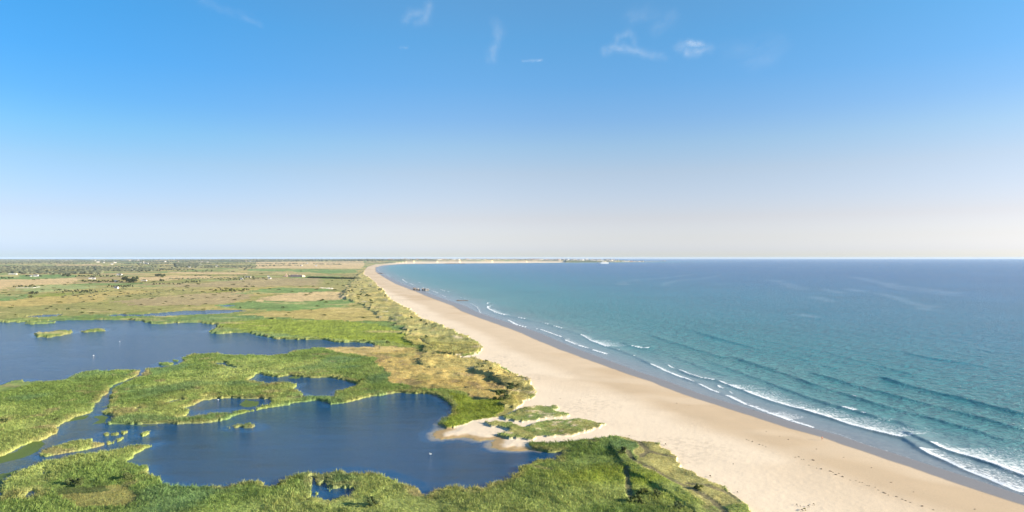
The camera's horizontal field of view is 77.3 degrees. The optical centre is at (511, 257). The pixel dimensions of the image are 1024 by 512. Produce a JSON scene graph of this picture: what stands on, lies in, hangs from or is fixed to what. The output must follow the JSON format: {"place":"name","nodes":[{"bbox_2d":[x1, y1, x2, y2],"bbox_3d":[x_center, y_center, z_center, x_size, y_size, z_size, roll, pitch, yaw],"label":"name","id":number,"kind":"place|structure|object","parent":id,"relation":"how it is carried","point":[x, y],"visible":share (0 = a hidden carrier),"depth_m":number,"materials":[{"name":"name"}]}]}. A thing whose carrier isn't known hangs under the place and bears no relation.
{"place":"outdoors","nodes":[
{"label":"outdoors","id":0,"kind":"place"},
{"bbox_2d":[26,491,34,496],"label":"pond","id":1,"kind":"structure","parent":0,"point":[30,493],"depth_m":217.04,"materials":[{"name":"liquid"}]},
{"bbox_2d":[28,314,61,317],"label":"pond","id":2,"kind":"structure","parent":0,"point":[38,316],"depth_m":884.29,"materials":[{"name":"liquid"}]},
{"bbox_2d":[108,310,241,315],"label":"pond","id":3,"kind":"structure","parent":0,"point":[192,312],"depth_m":915.93,"materials":[{"name":"liquid"}]},
{"bbox_2d":[185,398,270,415],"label":"pond","id":4,"kind":"structure","parent":0,"point":[219,405],"depth_m":346.18,"materials":[{"name":"liquid"}]},
{"bbox_2d":[0,320,562,495],"bbox_3d":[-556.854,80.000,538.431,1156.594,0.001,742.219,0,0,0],"label":"lake","id":5,"kind":"structure","parent":0,"point":[391,436],"depth_m":294.42,"materials":[{"name":"liquid"}]},
{"bbox_2d":[250,373,355,396],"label":"pond","id":6,"kind":"structure","parent":0,"point":[321,386],"depth_m":406.67,"materials":[{"name":"liquid"}]},
{"bbox_2d":[311,476,354,500],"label":"pond","id":7,"kind":"structure","parent":0,"point":[324,493],"depth_m":218.90,"materials":[{"name":"liquid"}]},
{"bbox_2d":[0,259,1023,511],"bbox_3d":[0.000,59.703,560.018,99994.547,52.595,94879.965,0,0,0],"label":"ground","id":8,"kind":"structure","parent":0,"point":[772,469],"depth_m":346.39,"materials":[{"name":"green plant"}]},
{"bbox_2d":[64,478,75,484],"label":"bush","id":9,"kind":"object","parent":8,"relation":"on","point":[69,479],"visible":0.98,"depth_m":223.40,"materials":[{"name":"green plant"}]},
{"bbox_2d":[74,477,83,485],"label":"bush","id":10,"kind":"object","parent":8,"relation":"on","point":[79,481],"visible":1,"depth_m":222.31,"materials":[{"name":"green plant"}]},
{"bbox_2d":[123,472,135,480],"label":"bush","id":11,"kind":"object","parent":8,"relation":"on","point":[128,475],"visible":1,"depth_m":227.19,"materials":[{"name":"green plant"}]},
{"bbox_2d":[8,290,463,336],"bbox_3d":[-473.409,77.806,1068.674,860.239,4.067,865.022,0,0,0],"label":"rough grass","id":12,"kind":"structure","parent":8,"relation":"on","point":[293,317],"depth_m":855.54,"materials":[{"name":"green plant"}]},
{"bbox_2d":[0,259,530,390],"bbox_3d":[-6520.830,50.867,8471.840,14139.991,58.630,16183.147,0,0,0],"label":"woodland","id":13,"kind":"object","parent":8,"relation":"on","point":[24,269],"visible":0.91,"depth_m":5138.87,"materials":[{"name":"green plant"}]},
{"bbox_2d":[282,273,304,276],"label":"ruined works","id":14,"kind":"structure","parent":8,"relation":"on","point":[293,275],"depth_m":2622.50,"materials":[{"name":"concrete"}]},
{"bbox_2d":[69,334,522,378],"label":"marsh plants","id":15,"kind":"object","parent":8,"relation":"on","point":[290,362],"visible":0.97,"depth_m":476.86,"materials":[{"name":"green plant"}]},
{"bbox_2d":[306,276,356,278],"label":"hedge","id":16,"kind":"object","parent":8,"relation":"on","point":[333,277],"visible":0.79,"depth_m":2426.41,"materials":[{"name":"green plant"}]},
{"bbox_2d":[366,496,378,505],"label":"bush","id":17,"kind":"object","parent":8,"relation":"on","point":[371,498],"visible":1,"depth_m":203.88,"materials":[{"name":"green plant"}]},
{"bbox_2d":[0,374,750,511],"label":"reeds","id":18,"kind":"object","parent":8,"relation":"on","point":[50,399],"visible":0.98,"depth_m":245.43,"materials":[{"name":"green plant"}]},
{"bbox_2d":[493,389,509,399],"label":"bush","id":19,"kind":"object","parent":8,"relation":"on","point":[499,392],"visible":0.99,"depth_m":355.80,"materials":[{"name":"green plant"}]},
{"bbox_2d":[506,382,513,388],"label":"bush","id":20,"kind":"object","parent":8,"relation":"on","point":[510,385],"visible":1,"depth_m":376.43,"materials":[{"name":"green plant"}]},
{"bbox_2d":[618,446,626,453],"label":"bush","id":21,"kind":"object","parent":8,"relation":"on","point":[622,450],"visible":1,"depth_m":255.15,"materials":[{"name":"green plant"}]},
{"bbox_2d":[626,494,645,503],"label":"bush","id":22,"kind":"object","parent":8,"relation":"on","point":[633,498],"visible":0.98,"depth_m":206.25,"materials":[{"name":"green plant"}]},
{"bbox_2d":[635,487,647,494],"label":"bush","id":23,"kind":"object","parent":8,"relation":"on","point":[641,490],"visible":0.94,"depth_m":213.92,"materials":[{"name":"green plant"}]},
{"bbox_2d":[654,488,661,495],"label":"bush","id":24,"kind":"object","parent":8,"relation":"on","point":[657,491],"visible":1,"depth_m":212.36,"materials":[{"name":"green plant"}]},
{"bbox_2d":[674,501,684,508],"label":"bush","id":25,"kind":"object","parent":8,"relation":"on","point":[677,503],"visible":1,"depth_m":201.48,"materials":[{"name":"green plant"}]},
{"bbox_2d":[694,483,703,489],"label":"bush","id":26,"kind":"object","parent":8,"relation":"on","point":[696,486],"visible":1,"depth_m":216.65,"materials":[{"name":"green plant"}]},
{"bbox_2d":[0,0,1023,258],"label":"sky","id":27,"kind":"structure","parent":0,"point":[130,129],"materials":[{"name":"blue"}]},
{"bbox_2d":[377,259,1023,495],"bbox_3d":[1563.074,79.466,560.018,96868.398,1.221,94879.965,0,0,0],"label":"sea","id":28,"kind":"structure","parent":0,"point":[921,360],"depth_m":691.45,"materials":[{"name":"liquid"}]}
]}

